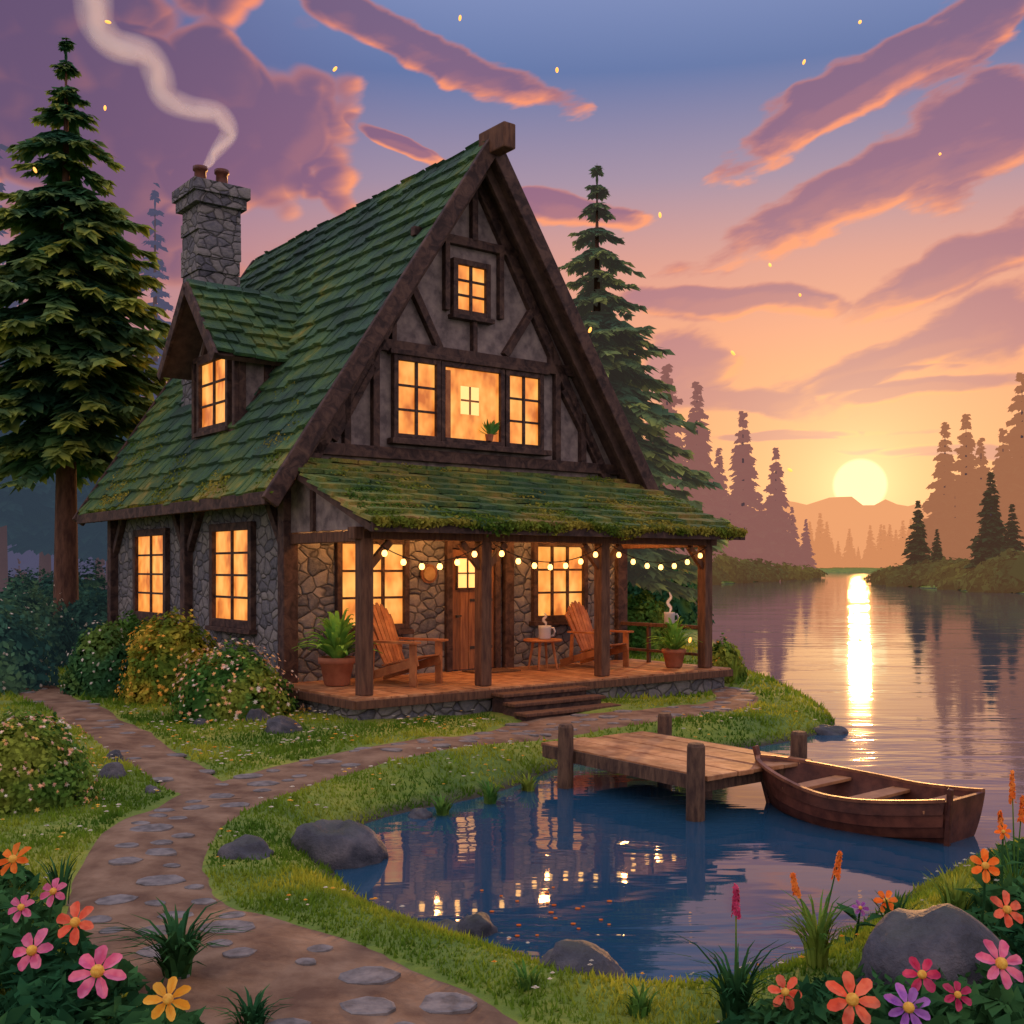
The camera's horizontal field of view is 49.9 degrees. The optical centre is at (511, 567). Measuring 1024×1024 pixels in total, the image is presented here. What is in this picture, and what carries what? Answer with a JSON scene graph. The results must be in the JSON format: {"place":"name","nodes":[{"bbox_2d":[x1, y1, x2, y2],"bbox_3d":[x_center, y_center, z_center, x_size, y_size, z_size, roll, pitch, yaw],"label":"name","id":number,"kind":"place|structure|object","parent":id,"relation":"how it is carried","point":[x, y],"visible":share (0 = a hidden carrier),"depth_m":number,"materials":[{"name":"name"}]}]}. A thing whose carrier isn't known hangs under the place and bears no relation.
{"place":"outdoors","nodes":[
{"label":"outdoors","id":0,"kind":"place"},
{"bbox_2d":[18,669,243,800],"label":"path","id":1,"kind":"structure","parent":0,"point":[188,776],"depth_m":13.74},
{"bbox_2d":[66,686,758,1023],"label":"path","id":2,"kind":"structure","parent":0,"point":[319,991],"depth_m":6.72,"materials":[{"name":"soil"}]},
{"bbox_2d":[136,875,185,885],"bbox_3d":[-2.454,2.183,7.669,0.320,0.022,0.266,0,0,-28],"label":"flagstone","id":3,"kind":"object","parent":2,"relation":"on","point":[158,880],"visible":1,"depth_m":7.65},
{"bbox_2d":[80,896,251,979],"bbox_3d":[-1.733,2.013,5.741,0.894,0.363,0.788,0,0,25],"label":"grass tuft","id":4,"kind":"object","parent":2,"relation":"on","point":[177,951],"visible":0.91,"depth_m":5.75,"materials":[{"name":"green plant"}]},
{"bbox_2d":[199,920,254,932],"bbox_3d":[-1.689,2.138,6.542,0.333,0.022,0.242,0,0,3],"label":"flagstone","id":5,"kind":"object","parent":2,"relation":"on","point":[236,924],"visible":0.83,"depth_m":6.53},
{"bbox_2d":[189,985,292,1023],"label":"grass tuft","id":6,"kind":"object","parent":2,"relation":"on","point":[251,1013],"visible":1,"depth_m":5.25,"materials":[{"name":"green plant"}]},
{"bbox_2d":[339,996,395,1015],"bbox_3d":[-0.712,2.185,5.471,0.238,0.022,0.259,0,0,-42],"label":"flagstone","id":7,"kind":"object","parent":2,"relation":"on","point":[371,1006],"visible":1,"depth_m":5.45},
{"bbox_2d":[338,966,400,984],"bbox_3d":[-0.767,2.174,5.853,0.270,0.022,0.285,0,0,43],"label":"flagstone","id":8,"kind":"object","parent":2,"relation":"on","point":[372,975],"visible":1,"depth_m":5.84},
{"bbox_2d":[419,992,476,1014],"bbox_3d":[-0.340,2.211,5.576,0.306,0.022,0.282,0,0,39],"label":"flagstone","id":9,"kind":"object","parent":2,"relation":"on","point":[450,1003],"visible":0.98,"depth_m":5.56,"materials":[{"name":"stone"}]},
{"bbox_2d":[0,567,1023,1023],"bbox_3d":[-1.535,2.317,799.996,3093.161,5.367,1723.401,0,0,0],"label":"ground","id":10,"kind":"structure","parent":0,"point":[430,971],"depth_m":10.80,"materials":[{"name":"plant"}]},
{"bbox_2d":[0,842,30,989],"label":"flower","id":11,"kind":"object","parent":10,"relation":"on","point":[13,859],"visible":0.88,"depth_m":5.61,"materials":[{"name":"orange plant"}]},
{"bbox_2d":[0,895,49,961],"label":"flower","id":12,"kind":"object","parent":10,"relation":"on","point":[23,911],"visible":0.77,"depth_m":5.51,"materials":[{"name":"pink plant"}]},
{"bbox_2d":[0,144,53,577],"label":"spruce tree","id":13,"kind":"object","parent":10,"relation":"on","point":[26,559],"visible":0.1,"depth_m":43.59,"materials":[{"name":"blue plant"}]},
{"bbox_2d":[0,306,55,591],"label":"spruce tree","id":14,"kind":"object","parent":10,"relation":"on","point":[36,506],"visible":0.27,"depth_m":35.49,"materials":[{"name":"blue plant"}]},
{"bbox_2d":[0,594,59,694],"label":"bush","id":15,"kind":"object","parent":10,"relation":"on","point":[19,658],"visible":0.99,"depth_m":19.57,"materials":[{"name":"teal plant"}]},
{"bbox_2d":[0,928,67,993],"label":"flower","id":16,"kind":"object","parent":10,"relation":"on","point":[32,950],"visible":0.84,"depth_m":5.29,"materials":[{"name":"pink plant"}]},
{"bbox_2d":[0,573,80,668],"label":"bush","id":17,"kind":"object","parent":10,"relation":"on","point":[55,633],"visible":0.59,"depth_m":24.70,"materials":[{"name":"teal plant"}]},
{"bbox_2d":[7,486,80,585],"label":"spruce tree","id":18,"kind":"object","parent":10,"relation":"on","point":[37,539],"visible":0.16,"depth_m":40.90,"materials":[{"name":"blue plant"}]},
{"bbox_2d":[31,878,68,942],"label":"flower","id":19,"kind":"object","parent":10,"relation":"on","point":[53,892],"visible":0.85,"depth_m":5.80,"materials":[{"name":"pink plant"}]},
{"bbox_2d":[0,706,104,816],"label":"bush","id":20,"kind":"object","parent":10,"relation":"on","point":[32,766],"visible":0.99,"depth_m":10.03,"materials":[{"name":"green plant"}]},
{"bbox_2d":[8,567,96,602],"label":"bush","id":21,"kind":"object","parent":10,"relation":"on","point":[46,580],"visible":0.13,"depth_m":37.69,"materials":[{"name":"teal plant"}]},
{"bbox_2d":[34,853,78,905],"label":"grass tuft","id":22,"kind":"object","parent":10,"relation":"on","point":[63,877],"visible":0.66,"depth_m":7.16,"materials":[{"name":"green plant"}]},
{"bbox_2d":[37,558,106,595],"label":"bush","id":23,"kind":"object","parent":10,"relation":"on","point":[99,582],"visible":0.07,"depth_m":39.68,"materials":[{"name":"teal plant"}]},
{"bbox_2d":[56,901,98,969],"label":"flower","id":24,"kind":"object","parent":10,"relation":"on","point":[75,922],"visible":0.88,"depth_m":5.49,"materials":[{"name":"orange plant"}]},
{"bbox_2d":[55,587,106,660],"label":"bush","id":25,"kind":"object","parent":10,"relation":"on","point":[83,611],"visible":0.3,"depth_m":25.76,"materials":[{"name":"teal plant"}]},
{"bbox_2d":[0,37,171,625],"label":"spruce tree","id":26,"kind":"object","parent":10,"relation":"on","point":[76,380],"visible":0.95,"depth_m":26.23,"materials":[{"name":"green plant"}]},
{"bbox_2d":[52,435,126,588],"bbox_3d":[-14.505,-2.027,39.878,3.966,8.781,4.015,0,0,-24],"label":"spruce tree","id":27,"kind":"object","parent":10,"relation":"on","point":[92,540],"visible":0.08,"depth_m":38.74,"materials":[{"name":"blue plant"}]},
{"bbox_2d":[65,945,126,1023],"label":"flower","id":28,"kind":"object","parent":10,"relation":"on","point":[96,980],"visible":0.93,"depth_m":4.99,"materials":[{"name":"pink plant"}]},
{"bbox_2d":[58,614,135,698],"bbox_3d":[-7.261,1.642,19.511,1.434,1.673,1.241,0,0,0],"label":"bush","id":29,"kind":"object","parent":10,"relation":"on","point":[94,670],"visible":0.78,"depth_m":19.14,"materials":[{"name":"green plant"}]},
{"bbox_2d":[0,851,205,1023],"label":"undergrowth","id":30,"kind":"object","parent":10,"relation":"on","point":[49,1001],"visible":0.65,"depth_m":5.18,"materials":[{"name":"green plant"}]},
{"bbox_2d":[113,609,154,656],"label":"bush","id":31,"kind":"object","parent":10,"relation":"on","point":[129,626],"visible":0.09,"depth_m":20.67,"materials":[{"name":"green plant"}]},
{"bbox_2d":[102,183,174,572],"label":"spruce tree","id":32,"kind":"object","parent":10,"relation":"on","point":[155,273],"visible":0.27,"depth_m":51.96,"materials":[{"name":"purple plant"}]},
{"bbox_2d":[139,976,194,1023],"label":"flower","id":33,"kind":"object","parent":10,"relation":"on","point":[159,988],"visible":1,"depth_m":4.45,"materials":[{"name":"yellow plant"}]},
{"bbox_2d":[113,606,224,705],"bbox_3d":[-5.657,1.538,18.365,1.944,1.814,1.655,0,0,0],"label":"bush","id":34,"kind":"object","parent":10,"relation":"on","point":[150,677],"visible":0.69,"depth_m":17.93,"materials":[{"name":"plant"}]},
{"bbox_2d":[157,636,305,723],"bbox_3d":[-4.125,1.739,16.462,2.206,1.448,1.855,0,0,0],"label":"bush","id":35,"kind":"object","parent":10,"relation":"on","point":[229,688],"visible":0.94,"depth_m":16.01,"materials":[{"name":"green plant"}]},
{"bbox_2d":[217,834,273,859],"bbox_3d":[-2.045,2.181,8.493,0.450,0.229,0.377,0,0,0],"label":"rock","id":36,"kind":"object","parent":10,"relation":"on","point":[244,846],"visible":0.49,"depth_m":8.40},
{"bbox_2d":[264,715,302,733],"bbox_3d":[-3.065,2.136,14.752,0.550,0.329,0.361,0,0,-17],"label":"rock","id":37,"kind":"object","parent":10,"relation":"on","point":[281,723],"visible":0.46,"depth_m":14.65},
{"bbox_2d":[291,819,388,869],"bbox_3d":[-1.495,2.409,9.415,0.889,0.522,0.640,0,0,-17],"label":"rock","id":38,"kind":"object","parent":10,"relation":"on","point":[341,844],"visible":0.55,"depth_m":9.19,"materials":[{"name":"stone"}]},
{"bbox_2d":[72,121,747,720],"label":"cottage","id":39,"kind":"structure","parent":10,"relation":"on","point":[304,439],"depth_m":19.57,"materials":[{"name":"stone"}]},
{"bbox_2d":[133,528,169,624],"bbox_3d":[-7.383,0.165,22.410,0.180,1.910,1.980,0,0,-38],"label":"window","id":40,"kind":"structure","parent":39,"relation":"in","point":[151,547],"depth_m":22.40,"materials":[{"name":"yellow"}]},
{"bbox_2d":[192,356,231,437],"bbox_3d":[-5.610,-3.240,20.623,0.180,1.480,1.540,0,0,-38],"label":"dormer window","id":41,"kind":"structure","parent":39,"relation":"in","point":[213,378],"depth_m":20.63,"materials":[{"name":"brown"}]},
{"bbox_2d":[205,521,256,634],"bbox_3d":[-4.926,0.165,19.254,0.180,1.910,1.880,0,0,-38],"label":"window","id":42,"kind":"structure","parent":39,"relation":"in","point":[232,546],"depth_m":19.24,"materials":[{"name":"brown"}]},
{"bbox_2d":[292,608,382,686],"bbox_3d":[-2.691,1.225,17.113,1.415,1.200,1.402,0,0,0],"label":"potted fern","id":43,"kind":"object","parent":39,"relation":"on","point":[337,664],"visible":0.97,"depth_m":16.93,"materials":[{"name":"green plant"}]},
{"bbox_2d":[335,540,413,635],"bbox_3d":[-2.323,0.315,18.466,1.500,1.630,0.180,0,0,-38],"label":"window","id":44,"kind":"structure","parent":39,"relation":"in","point":[391,579],"depth_m":18.61,"materials":[{"name":"brown"}]},
{"bbox_2d":[373,602,447,686],"bbox_3d":[-1.765,1.193,17.449,1.216,1.277,0.968,0,0,30],"label":"adirondack chair","id":45,"kind":"object","parent":39,"relation":"on","point":[386,638],"visible":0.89,"depth_m":17.47,"materials":[{"name":"brown wood"}]},
{"bbox_2d":[391,354,440,440],"bbox_3d":[-1.655,-2.925,19.024,0.960,1.430,0.120,0,0,-38],"label":"window","id":46,"kind":"structure","parent":39,"relation":"in","point":[415,381],"depth_m":19.01,"materials":[{"name":"brown"}]},
{"bbox_2d":[461,386,478,415],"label":"inner window","id":47,"kind":"structure","parent":39,"relation":"in","point":[464,389],"depth_m":19.72,"materials":[{"name":"yellow"}]},
{"bbox_2d":[448,257,494,324],"bbox_3d":[-0.721,-4.960,19.713,0.920,1.080,0.180,0,0,-38],"label":"window","id":48,"kind":"structure","parent":39,"relation":"in","point":[470,281],"depth_m":19.72,"materials":[{"name":"yellow"}]},
{"bbox_2d":[441,361,504,446],"bbox_3d":[-0.716,-2.925,19.755,1.400,1.430,0.120,0,0,-38],"label":"picture window","id":49,"kind":"structure","parent":39,"relation":"in","point":[490,381],"depth_m":19.80,"materials":[{"name":"brown"}]},
{"bbox_2d":[453,549,493,669],"bbox_3d":[-0.690,0.735,19.741,0.942,2.150,0.135,0,0,-38],"label":"door","id":50,"kind":"structure","parent":39,"relation":"in","point":[464,573],"depth_m":19.64,"materials":[{"name":"brown wood"}]},
{"bbox_2d":[505,369,543,449],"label":"window","id":51,"kind":"structure","parent":39,"relation":"in","point":[524,391],"depth_m":20.47,"materials":[{"name":"yellow"}]},
{"bbox_2d":[375,541,706,569],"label":"string lights","id":52,"kind":"object","parent":39,"relation":"hanging from","point":[501,554],"visible":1,"depth_m":17.55,"materials":[{"name":"yellow"}]},
{"bbox_2d":[523,638,562,670],"bbox_3d":[0.556,1.554,19.846,0.720,0.548,0.720,0,0,-38],"label":"side table","id":53,"kind":"object","parent":39,"relation":"on","point":[541,641],"visible":0.97,"depth_m":19.75,"materials":[{"name":"brown wood"}]},
{"bbox_2d":[529,543,591,625],"bbox_3d":[0.932,0.290,21.001,1.450,1.580,0.180,0,0,-38],"label":"window","id":54,"kind":"structure","parent":39,"relation":"in","point":[554,590],"depth_m":20.97,"materials":[{"name":"yellow"}]},
{"bbox_2d":[560,601,633,666],"bbox_3d":[1.535,1.222,20.398,1.160,1.219,0.924,0,0,40],"label":"adirondack chair","id":55,"kind":"object","parent":39,"relation":"on","point":[582,629],"visible":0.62,"depth_m":20.41,"materials":[{"name":"brown wood"}]},
{"bbox_2d":[643,616,702,667],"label":"potted fern","id":56,"kind":"object","parent":39,"relation":"on","point":[673,641],"visible":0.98,"depth_m":20.08,"materials":[{"name":"green plant"}]},
{"bbox_2d":[458,912,497,938],"bbox_3d":[-0.242,2.479,7.598,0.302,0.220,0.383,0,0,-17],"label":"rock","id":57,"kind":"object","parent":10,"relation":"on","point":[478,923],"visible":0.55,"depth_m":7.47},
{"bbox_2d":[2,706,1012,1021],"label":"wildflowers","id":58,"kind":"object","parent":10,"relation":"on","point":[392,784],"visible":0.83,"depth_m":12.34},
{"bbox_2d":[539,939,625,979],"bbox_3d":[0.379,2.302,6.323,0.586,0.353,0.432,0,0,-17],"label":"rock","id":59,"kind":"object","parent":10,"relation":"on","point":[577,955],"visible":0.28,"depth_m":6.21,"materials":[{"name":"stone"}]},
{"bbox_2d":[616,982,662,1018],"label":"grass tuft","id":60,"kind":"object","parent":10,"relation":"on","point":[641,1003],"visible":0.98,"depth_m":5.49,"materials":[{"name":"green plant"}]},
{"bbox_2d":[558,165,729,602],"bbox_3d":[2.457,-4.417,30.465,7.381,13.667,7.075,0,0,0],"label":"spruce tree","id":61,"kind":"object","parent":10,"relation":"on","point":[618,344],"visible":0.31,"depth_m":29.83,"materials":[{"name":"green plant"}]},
{"bbox_2d":[627,587,675,654],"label":"bush","id":62,"kind":"object","parent":10,"relation":"on","point":[637,611],"visible":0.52,"depth_m":28.31,"materials":[{"name":"green plant"}]},
{"bbox_2d":[627,567,714,629],"bbox_3d":[5.274,1.005,40.289,4.363,3.375,3.573,0,0,0],"label":"bush","id":63,"kind":"object","parent":10,"relation":"on","point":[685,610],"visible":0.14,"depth_m":39.24,"materials":[{"name":"green plant"}]},
{"bbox_2d":[658,363,704,554],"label":"spruce tree","id":64,"kind":"object","parent":10,"relation":"on","point":[667,369],"visible":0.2,"depth_m":164.06,"materials":[{"name":"purple plant"}]},
{"bbox_2d":[680,381,740,557],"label":"spruce tree","id":65,"kind":"object","parent":10,"relation":"on","point":[700,447],"visible":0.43,"depth_m":190.74,"materials":[{"name":"purple plant"}]},
{"bbox_2d":[712,633,747,682],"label":"bush","id":66,"kind":"object","parent":10,"relation":"on","point":[727,650],"visible":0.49,"depth_m":21.03,"materials":[{"name":"green plant"}]},
{"bbox_2d":[668,883,809,1020],"bbox_3d":[1.088,1.890,5.395,0.724,0.686,0.728,0,0,21],"label":"grass tuft","id":67,"kind":"object","parent":10,"relation":"on","point":[735,992],"visible":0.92,"depth_m":5.39,"materials":[{"name":"green plant"}]},
{"bbox_2d":[712,551,768,582],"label":"thicket","id":68,"kind":"object","parent":10,"relation":"on","point":[735,570],"visible":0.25,"depth_m":180.84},
{"bbox_2d":[720,411,782,580],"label":"spruce tree","id":69,"kind":"object","parent":10,"relation":"on","point":[754,545],"visible":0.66,"depth_m":208.22,"materials":[{"name":"purple plant"}]},
{"bbox_2d":[744,558,792,581],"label":"thicket","id":70,"kind":"object","parent":10,"relation":"on","point":[771,573],"visible":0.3,"depth_m":200.88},
{"bbox_2d":[749,974,805,1023],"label":"flower","id":71,"kind":"object","parent":10,"relation":"on","point":[786,992],"visible":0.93,"depth_m":5.00,"materials":[{"name":"orange plant"}]},
{"bbox_2d":[763,447,806,568],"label":"spruce tree","id":72,"kind":"object","parent":10,"relation":"on","point":[777,516],"visible":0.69,"depth_m":260.14,"materials":[{"name":"purple plant"}]},
{"bbox_2d":[762,850,859,969],"bbox_3d":[1.674,1.885,6.110,0.735,0.648,0.528,0,0,-40],"label":"grass tuft","id":73,"kind":"object","parent":10,"relation":"on","point":[817,944],"visible":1,"depth_m":6.08,"materials":[{"name":"green plant"}]},
{"bbox_2d":[811,513,835,567],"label":"spruce tree","id":74,"kind":"object","parent":10,"relation":"on","point":[822,558],"visible":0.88,"depth_m":613.61,"materials":[{"name":"orange plant"}]},
{"bbox_2d":[830,900,875,943],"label":"flower","id":75,"kind":"object","parent":10,"relation":"on","point":[849,911],"visible":0.94,"depth_m":6.63,"materials":[{"name":"purple plant"}]},
{"bbox_2d":[826,971,880,1023],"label":"flower","id":76,"kind":"object","parent":10,"relation":"on","point":[845,1001],"visible":1,"depth_m":4.89,"materials":[{"name":"orange plant"}]},
{"bbox_2d":[715,836,1023,1023],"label":"undergrowth","id":77,"kind":"object","parent":10,"relation":"on","point":[810,1007],"visible":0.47,"depth_m":5.16,"materials":[{"name":"green plant"}]},
{"bbox_2d":[869,524,892,567],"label":"spruce tree","id":78,"kind":"object","parent":10,"relation":"on","point":[885,560],"visible":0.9,"depth_m":621.73,"materials":[{"name":"orange plant"}]},
{"bbox_2d":[875,563,922,586],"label":"thicket","id":79,"kind":"object","parent":10,"relation":"on","point":[893,575],"visible":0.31,"depth_m":148.26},
{"bbox_2d":[871,983,930,1023],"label":"flower","id":80,"kind":"object","parent":10,"relation":"on","point":[909,1006],"visible":1,"depth_m":4.80,"materials":[{"name":"purple plant"}]},
{"bbox_2d":[896,500,931,569],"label":"spruce tree","id":81,"kind":"object","parent":10,"relation":"on","point":[917,548],"visible":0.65,"depth_m":149.41,"materials":[{"name":"green plant"}]},
{"bbox_2d":[888,956,954,1022],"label":"flower","id":82,"kind":"object","parent":10,"relation":"on","point":[928,984],"visible":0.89,"depth_m":4.89,"materials":[{"name":"pink plant"}]},
{"bbox_2d":[902,422,957,559],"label":"spruce tree","id":83,"kind":"object","parent":10,"relation":"on","point":[935,504],"visible":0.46,"depth_m":179.20,"materials":[{"name":"brown plant"}]},
{"bbox_2d":[897,556,969,586],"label":"thicket","id":84,"kind":"object","parent":10,"relation":"on","point":[918,576],"visible":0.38,"depth_m":142.03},
{"bbox_2d":[856,903,1020,1003],"bbox_3d":[2.168,2.045,5.610,0.911,0.697,0.649,0,0,-17],"label":"rock","id":85,"kind":"object","parent":10,"relation":"on","point":[948,938],"visible":0.45,"depth_m":5.42,"materials":[{"name":"stone"}]},
{"bbox_2d":[923,559,974,589],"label":"thicket","id":86,"kind":"object","parent":10,"relation":"on","point":[948,576],"visible":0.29,"depth_m":126.78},
{"bbox_2d":[925,414,983,558],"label":"spruce tree","id":87,"kind":"object","parent":10,"relation":"on","point":[966,483],"visible":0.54,"depth_m":158.97,"materials":[{"name":"brown plant"}]},
{"bbox_2d":[916,866,992,909],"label":"grass tuft","id":88,"kind":"object","parent":10,"relation":"on","point":[955,897],"visible":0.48,"depth_m":6.76,"materials":[{"name":"green plant"}]},
{"bbox_2d":[941,488,972,559],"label":"spruce tree","id":89,"kind":"object","parent":10,"relation":"on","point":[955,545],"visible":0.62,"depth_m":149.43,"materials":[{"name":"brown plant"}]},
{"bbox_2d":[942,981,972,1023],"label":"flower","id":90,"kind":"object","parent":10,"relation":"on","point":[950,998],"visible":0.99,"depth_m":4.79,"materials":[{"name":"pink plant"}]},
{"bbox_2d":[954,557,999,591],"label":"thicket","id":91,"kind":"object","parent":10,"relation":"on","point":[969,582],"visible":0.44,"depth_m":115.08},
{"bbox_2d":[956,848,999,923],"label":"flower","id":92,"kind":"object","parent":10,"relation":"on","point":[982,879],"visible":0.94,"depth_m":6.41,"materials":[{"name":"orange plant"}]},
{"bbox_2d":[975,438,989,502],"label":"spruce tree","id":93,"kind":"object","parent":10,"relation":"on","point":[982,469],"visible":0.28,"depth_m":204.28,"materials":[{"name":"brown plant"}]},
{"bbox_2d":[963,472,1006,568],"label":"spruce tree","id":94,"kind":"object","parent":10,"relation":"on","point":[989,540],"visible":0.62,"depth_m":124.37,"materials":[{"name":"green plant"}]},
{"bbox_2d":[966,372,1023,551],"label":"spruce tree","id":95,"kind":"object","parent":10,"relation":"on","point":[1011,485],"visible":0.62,"depth_m":139.24,"materials":[{"name":"brown plant"}]},
{"bbox_2d":[966,939,1023,1023],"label":"flower","id":96,"kind":"object","parent":10,"relation":"on","point":[992,1006],"visible":0.98,"depth_m":4.89,"materials":[{"name":"pink plant"}]},
{"bbox_2d":[980,548,1023,592],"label":"thicket","id":97,"kind":"object","parent":10,"relation":"on","point":[1006,575],"visible":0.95,"depth_m":110.41,"materials":[{"name":"plant"}]},
{"bbox_2d":[982,824,1023,905],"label":"flower","id":98,"kind":"object","parent":10,"relation":"on","point":[990,886],"visible":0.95,"depth_m":6.59,"materials":[{"name":"orange plant"}]},
{"bbox_2d":[990,890,1023,955],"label":"flower","id":99,"kind":"object","parent":10,"relation":"on","point":[1005,911],"visible":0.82,"depth_m":5.99,"materials":[{"name":"orange plant"}]},
{"bbox_2d":[991,770,1023,891],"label":"grass tuft","id":100,"kind":"object","parent":10,"relation":"on","point":[1011,796],"visible":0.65,"depth_m":7.18,"materials":[{"name":"orange plant"}]},
{"bbox_2d":[999,504,1023,556],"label":"spruce tree","id":101,"kind":"object","parent":10,"relation":"on","point":[1012,531],"visible":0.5,"depth_m":117.65,"materials":[{"name":"green plant"}]},
{"bbox_2d":[0,0,1023,505],"label":"sky","id":102,"kind":"structure","parent":0,"point":[904,258],"materials":[{"name":"purple"}]},
{"bbox_2d":[334,573,1023,983],"bbox_3d":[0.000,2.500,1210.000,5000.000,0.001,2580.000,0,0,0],"label":"lake","id":103,"kind":"structure","parent":0,"point":[922,685],"depth_m":10.76,"materials":[{"name":"blue liquid"}]},
{"bbox_2d":[541,713,812,821],"bbox_3d":[1.822,2.570,12.501,2.089,1.660,2.726,0,0,-37],"label":"dock","id":104,"kind":"object","parent":103,"relation":"in","point":[697,769],"visible":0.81,"depth_m":12.15,"materials":[{"name":"brown wood"}]},
{"bbox_2d":[752,745,984,846],"bbox_3d":[3.404,2.288,10.972,1.324,0.744,2.430,0,0,-41],"label":"rowing boat","id":105,"kind":"object","parent":103,"relation":"on","point":[836,797],"visible":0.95,"depth_m":10.53,"materials":[{"name":"brown wood"}]},
{"bbox_2d":[751,497,931,558],"bbox_3d":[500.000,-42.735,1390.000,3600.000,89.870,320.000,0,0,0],"label":"hills","id":106,"kind":"structure","parent":0,"point":[841,516],"depth_m":1319.57,"materials":[{"name":"orange"}]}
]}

